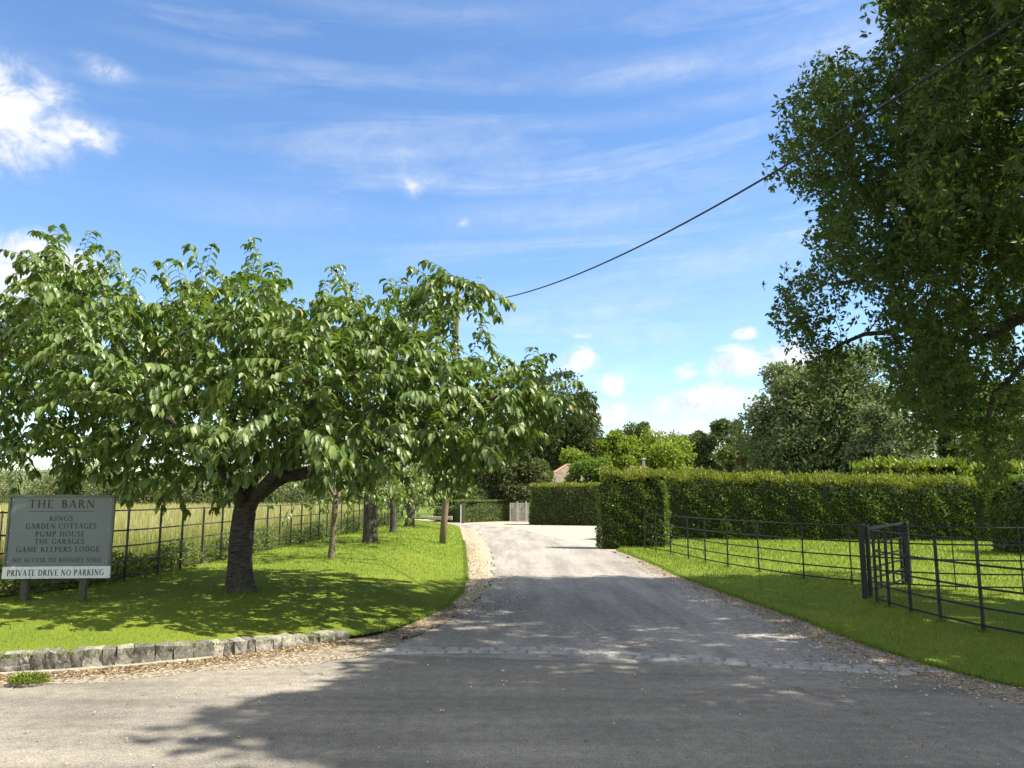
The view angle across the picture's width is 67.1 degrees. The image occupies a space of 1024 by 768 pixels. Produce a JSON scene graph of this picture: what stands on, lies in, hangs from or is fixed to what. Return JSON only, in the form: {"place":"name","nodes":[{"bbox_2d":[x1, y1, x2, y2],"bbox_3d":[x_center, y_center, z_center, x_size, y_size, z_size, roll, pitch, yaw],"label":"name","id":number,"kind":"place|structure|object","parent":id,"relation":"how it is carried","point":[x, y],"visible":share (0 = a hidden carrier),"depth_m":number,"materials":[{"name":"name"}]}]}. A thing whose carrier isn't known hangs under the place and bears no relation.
{"place":"outdoors","nodes":[
{"label":"outdoors","id":0,"kind":"place"},
{"bbox_2d":[0,470,282,498],"bbox_3d":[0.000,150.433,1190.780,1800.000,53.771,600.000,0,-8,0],"label":"hills","id":1,"kind":"structure","parent":0,"point":[86,471],"depth_m":1201.32,"materials":[{"name":"green plant"}]},
{"bbox_2d":[0,501,389,595],"bbox_3d":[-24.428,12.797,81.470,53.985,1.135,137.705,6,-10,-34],"label":"meadow grass","id":2,"kind":"structure","parent":0,"point":[142,519],"depth_m":27.53,"materials":[{"name":"plant"}]},
{"bbox_2d":[0,604,462,687],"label":"dirt verge","id":3,"kind":"structure","parent":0,"point":[339,651],"depth_m":7.94,"materials":[{"name":"grey gravel"}]},
{"bbox_2d":[6,668,51,685],"bbox_3d":[-4.302,2.609,6.865,0.364,0.137,0.306,-7,-11,38],"label":"weed","id":4,"kind":"object","parent":3,"relation":"on","point":[25,678],"visible":1,"depth_m":6.82,"materials":[{"name":"green plant"}]},
{"bbox_2d":[0,629,349,676],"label":"stone wall","id":5,"kind":"structure","parent":3,"relation":"on","point":[52,662],"depth_m":7.62,"materials":[{"name":"stone"}]},
{"bbox_2d":[0,520,465,656],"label":"lawn","id":6,"kind":"structure","parent":0,"point":[145,628],"depth_m":10.49,"materials":[{"name":"green plant"}]},
{"bbox_2d":[1,495,115,600],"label":"sign board","id":7,"kind":"object","parent":6,"relation":"on","point":[57,536],"visible":0.96,"depth_m":10.17,"materials":[{"name":"paint"}]},
{"bbox_2d":[0,514,404,596],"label":"weeds","id":8,"kind":"object","parent":6,"relation":"on","point":[138,567],"visible":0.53,"depth_m":14.85,"materials":[{"name":"green plant"}]},
{"bbox_2d":[0,501,404,588],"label":"iron fence","id":9,"kind":"object","parent":6,"relation":"on","point":[182,525],"visible":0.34,"depth_m":15.52,"materials":[{"name":"black metal"}]},
{"bbox_2d":[0,223,599,593],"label":"cherry tree","id":10,"kind":"object","parent":6,"relation":"on","point":[162,382],"visible":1,"depth_m":10.26,"materials":[{"name":"green plant"}]},
{"bbox_2d":[259,443,426,558],"bbox_3d":[-3.835,2.324,17.411,3.926,3.269,3.400,0,-8,0],"label":"cherry tree","id":11,"kind":"object","parent":6,"relation":"on","point":[334,497],"visible":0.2,"depth_m":17.07,"materials":[{"name":"green plant"}]},
{"bbox_2d":[299,406,452,542],"bbox_3d":[-4.156,2.651,23.429,4.979,4.361,5.977,0,-8,0],"label":"cherry tree","id":12,"kind":"object","parent":6,"relation":"on","point":[370,535],"visible":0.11,"depth_m":22.84,"materials":[{"name":"green plant"}]},
{"bbox_2d":[338,463,437,532],"bbox_3d":[-4.816,4.024,30.010,4.127,3.570,4.562,0,-8,0],"label":"cherry tree","id":13,"kind":"object","parent":6,"relation":"on","point":[393,525],"visible":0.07,"depth_m":29.67,"materials":[{"name":"green plant"}]},
{"bbox_2d":[383,449,474,526],"bbox_3d":[-4.136,4.584,36.530,4.964,4.389,5.349,4,-9,-25],"label":"cherry tree","id":14,"kind":"object","parent":6,"relation":"on","point":[410,511],"visible":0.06,"depth_m":36.25,"materials":[{"name":"green plant"}]},
{"bbox_2d":[428,516,452,519],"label":"stone wall","id":15,"kind":"structure","parent":6,"relation":"on","point":[437,518],"depth_m":45.58,"materials":[{"name":"stone"}]},
{"bbox_2d":[439,288,463,543],"bbox_3d":[-2.018,1.074,26.175,0.894,9.060,0.226,-3,-9,19],"label":"utility pole","id":16,"kind":"object","parent":6,"relation":"on","point":[443,525],"visible":0.18,"depth_m":25.70,"materials":[{"name":"brown wood"}]},
{"bbox_2d":[485,13,1023,301],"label":"overhead cable","id":17,"kind":"object","parent":16,"relation":"attached to","point":[905,91],"visible":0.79,"depth_m":10.17,"materials":[{"name":"rubber"}]},
{"bbox_2d":[0,503,662,598],"bbox_3d":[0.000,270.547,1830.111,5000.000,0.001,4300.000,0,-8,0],"label":"ground","id":18,"kind":"structure","parent":0,"point":[424,513],"depth_m":76.26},
{"bbox_2d":[0,478,432,507],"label":"scrub","id":19,"kind":"object","parent":18,"relation":"on","point":[199,496],"visible":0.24,"depth_m":112.92,"materials":[{"name":"green plant"}]},
{"bbox_2d":[0,458,485,504],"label":"woodland","id":20,"kind":"object","parent":18,"relation":"on","point":[27,486],"visible":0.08,"depth_m":166.77,"materials":[{"name":"green plant"}]},
{"bbox_2d":[420,445,482,511],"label":"tree","id":21,"kind":"object","parent":18,"relation":"on","point":[456,496],"visible":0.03,"depth_m":60.72,"materials":[{"name":"green plant"}]},
{"bbox_2d":[466,444,550,511],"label":"bush","id":22,"kind":"object","parent":18,"relation":"on","point":[513,479],"visible":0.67,"depth_m":54.58,"materials":[{"name":"green plant"}]},
{"bbox_2d":[523,456,554,510],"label":"bush","id":23,"kind":"object","parent":18,"relation":"on","point":[551,474],"visible":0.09,"depth_m":57.53,"materials":[{"name":"green plant"}]},
{"bbox_2d":[505,367,603,476],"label":"tree","id":24,"kind":"object","parent":18,"relation":"on","point":[576,436],"visible":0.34,"depth_m":76.20,"materials":[{"name":"green plant"}]},
{"bbox_2d":[556,445,589,469],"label":"bush","id":25,"kind":"object","parent":18,"relation":"on","point":[569,456],"visible":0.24,"depth_m":69.60,"materials":[{"name":"green plant"}]},
{"bbox_2d":[563,453,614,486],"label":"bush","id":26,"kind":"object","parent":18,"relation":"on","point":[588,468],"visible":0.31,"depth_m":51.20,"materials":[{"name":"green plant"}]},
{"bbox_2d":[570,425,613,463],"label":"tree","id":27,"kind":"object","parent":18,"relation":"on","point":[600,438],"visible":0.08,"depth_m":81.66,"materials":[{"name":"green plant"}]},
{"bbox_2d":[593,427,652,470],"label":"lime green tree","id":28,"kind":"object","parent":18,"relation":"on","point":[625,447],"visible":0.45,"depth_m":77.91,"materials":[{"name":"green plant"}]},
{"bbox_2d":[613,421,657,465],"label":"tree","id":29,"kind":"object","parent":18,"relation":"on","point":[640,427],"visible":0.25,"depth_m":118.85,"materials":[{"name":"green plant"}]},
{"bbox_2d":[627,458,646,470],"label":"outbuilding","id":30,"kind":"structure","parent":18,"relation":"on","point":[643,462],"depth_m":65.61,"materials":[{"name":"ceramic"}]},
{"bbox_2d":[373,647,941,674],"bbox_3d":[1.340,2.853,7.994,5.663,0.073,0.696,-2,-8,10],"label":"cobble strip","id":31,"kind":"object","parent":18,"relation":"on","point":[734,662],"visible":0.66,"depth_m":7.92,"materials":[{"name":"stone"}]},
{"bbox_2d":[618,427,696,473],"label":"lime green tree","id":32,"kind":"object","parent":18,"relation":"on","point":[664,452],"visible":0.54,"depth_m":78.14,"materials":[{"name":"green plant"}]},
{"bbox_2d":[452,426,937,505],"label":"woodland","id":33,"kind":"object","parent":18,"relation":"on","point":[713,455],"depth_m":142.97,"materials":[{"name":"green plant"}]},
{"bbox_2d":[679,430,716,478],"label":"tree","id":34,"kind":"object","parent":18,"relation":"on","point":[703,449],"visible":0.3,"depth_m":112.58,"materials":[{"name":"green plant"}]},
{"bbox_2d":[706,417,749,473],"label":"tree","id":35,"kind":"object","parent":18,"relation":"on","point":[726,456],"visible":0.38,"depth_m":110.92,"materials":[{"name":"green plant"}]},
{"bbox_2d":[733,436,770,472],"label":"tree","id":36,"kind":"object","parent":18,"relation":"on","point":[741,460],"visible":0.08,"depth_m":68.94,"materials":[{"name":"green plant"}]},
{"bbox_2d":[721,338,911,476],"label":"tree","id":37,"kind":"object","parent":18,"relation":"on","point":[820,436],"visible":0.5,"depth_m":44.24,"materials":[{"name":"green plant"}]},
{"bbox_2d":[837,398,938,479],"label":"tree","id":38,"kind":"object","parent":18,"relation":"on","point":[878,417],"visible":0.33,"depth_m":40.60,"materials":[{"name":"green plant"}]},
{"bbox_2d":[849,453,973,478],"bbox_3d":[17.365,4.877,33.530,5.159,3.796,2.630,0,-8,0],"label":"laurel bush","id":39,"kind":"object","parent":18,"relation":"on","point":[905,466],"visible":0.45,"depth_m":33.12,"materials":[{"name":"green plant"}]},
{"bbox_2d":[914,320,960,459],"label":"tree","id":40,"kind":"object","parent":18,"relation":"on","point":[944,452],"visible":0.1,"depth_m":51.46,"materials":[{"name":"green plant"}]},
{"bbox_2d":[936,381,1023,460],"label":"tree","id":41,"kind":"object","parent":18,"relation":"on","point":[1006,439],"visible":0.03,"depth_m":60.26,"materials":[{"name":"green plant"}]},
{"bbox_2d":[955,412,1004,462],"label":"tree","id":42,"kind":"object","parent":18,"relation":"on","point":[969,451],"visible":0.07,"depth_m":47.41,"materials":[{"name":"green plant"}]},
{"bbox_2d":[956,458,1023,477],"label":"laurel bush","id":43,"kind":"object","parent":18,"relation":"on","point":[1018,464],"visible":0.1,"depth_m":33.62,"materials":[{"name":"green plant"}]},
{"bbox_2d":[996,379,1023,461],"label":"tree","id":44,"kind":"object","parent":18,"relation":"on","point":[1021,419],"visible":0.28,"depth_m":50.46,"materials":[{"name":"green plant"}]},
{"bbox_2d":[453,526,495,611],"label":"gravel verge","id":45,"kind":"structure","parent":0,"point":[485,549],"depth_m":18.22,"materials":[{"name":"beige gravel"}]},
{"bbox_2d":[0,599,1023,767],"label":"road","id":46,"kind":"structure","parent":0,"point":[541,712],"depth_m":5.79,"materials":[{"name":"grey asphalt"}]},
{"bbox_2d":[0,0,1023,473],"label":"sky","id":47,"kind":"structure","parent":0,"point":[517,146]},
{"bbox_2d":[0,520,1023,687],"bbox_3d":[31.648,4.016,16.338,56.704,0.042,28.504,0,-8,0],"label":"lawn","id":48,"kind":"structure","parent":0,"point":[918,651],"depth_m":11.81,"materials":[{"name":"green plant"}]},
{"bbox_2d":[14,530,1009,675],"bbox_3d":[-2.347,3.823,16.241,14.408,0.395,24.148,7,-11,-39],"label":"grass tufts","id":49,"kind":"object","parent":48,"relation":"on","point":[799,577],"visible":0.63,"depth_m":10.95,"materials":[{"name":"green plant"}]},
{"bbox_2d":[594,462,673,548],"bbox_3d":[3.979,3.979,25.282,2.663,2.898,1.220,-1,-8,7],"label":"hedge","id":50,"kind":"object","parent":48,"relation":"on","point":[628,499],"visible":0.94,"depth_m":24.96,"materials":[{"name":"green plant"}]},
{"bbox_2d":[631,460,1022,540],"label":"hedge","id":51,"kind":"object","parent":48,"relation":"on","point":[935,500],"visible":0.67,"depth_m":29.17,"materials":[{"name":"green plant"}]},
{"bbox_2d":[644,514,1023,592],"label":"iron fence","id":52,"kind":"object","parent":48,"relation":"on","point":[803,552],"visible":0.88,"depth_m":14.79,"materials":[{"name":"black metal"}]},
{"bbox_2d":[858,522,912,598],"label":"kissing gate","id":53,"kind":"structure","parent":48,"relation":"on","point":[865,558],"depth_m":12.72,"materials":[{"name":"black metal"}]},
{"bbox_2d":[762,0,1023,501],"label":"tree","id":54,"kind":"object","parent":48,"relation":"on","point":[955,196],"visible":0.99,"depth_m":11.86,"materials":[{"name":"green plant"}]},
{"bbox_2d":[871,529,1023,634],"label":"iron fence","id":55,"kind":"object","parent":48,"relation":"on","point":[979,587],"visible":0.91,"depth_m":10.07,"materials":[{"name":"black metal"}]},
{"bbox_2d":[983,473,1023,553],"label":"yew bush","id":56,"kind":"object","parent":48,"relation":"on","point":[1006,512],"visible":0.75,"depth_m":22.36,"materials":[{"name":"green plant"}]},
{"bbox_2d":[415,519,615,551],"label":"gravel forecourt","id":57,"kind":"structure","parent":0,"point":[585,535],"depth_m":39.88,"materials":[{"name":"beige gravel"}]},
{"bbox_2d":[433,506,456,521],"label":"hedge","id":58,"kind":"object","parent":57,"relation":"on","point":[438,511],"visible":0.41,"depth_m":52.00,"materials":[{"name":"green plant"}]},
{"bbox_2d":[460,504,463,522],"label":"marker post","id":59,"kind":"object","parent":57,"relation":"on","point":[462,513],"visible":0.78,"depth_m":49.38,"materials":[{"name":"white wood"}]},
{"bbox_2d":[453,499,514,522],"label":"hedge","id":60,"kind":"object","parent":57,"relation":"on","point":[486,510],"visible":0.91,"depth_m":52.23,"materials":[{"name":"green plant"}]},
{"bbox_2d":[510,502,529,521],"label":"board gate","id":61,"kind":"structure","parent":57,"relation":"on","point":[518,506],"depth_m":51.91,"materials":[{"name":"grey wood"}]},
{"bbox_2d":[528,479,600,525],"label":"hedge","id":62,"kind":"object","parent":57,"relation":"on","point":[561,503],"visible":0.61,"depth_m":46.07,"materials":[{"name":"green plant"}]},
{"bbox_2d":[549,464,597,482],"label":"cottage","id":63,"kind":"structure","parent":57,"relation":"on","point":[560,473],"depth_m":60.69,"materials":[{"name":"paint"}]},
{"bbox_2d":[384,523,889,673],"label":"driveway","id":64,"kind":"structure","parent":0,"point":[566,569],"depth_m":10.56,"materials":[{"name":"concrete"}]},
{"bbox_2d":[0,526,1022,767],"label":"fallen leaves","id":65,"kind":"object","parent":64,"relation":"on","point":[230,658],"visible":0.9,"depth_m":8.37,"materials":[{"name":"brown plant"}]},
{"bbox_2d":[80,533,1022,767],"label":"loose stones","id":66,"kind":"object","parent":64,"relation":"on","point":[755,708],"visible":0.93,"depth_m":8.01,"materials":[{"name":"grey stone"}]},
{"bbox_2d":[613,550,1023,705],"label":"leafy verge","id":67,"kind":"structure","parent":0,"point":[1010,694],"depth_m":8.23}
]}

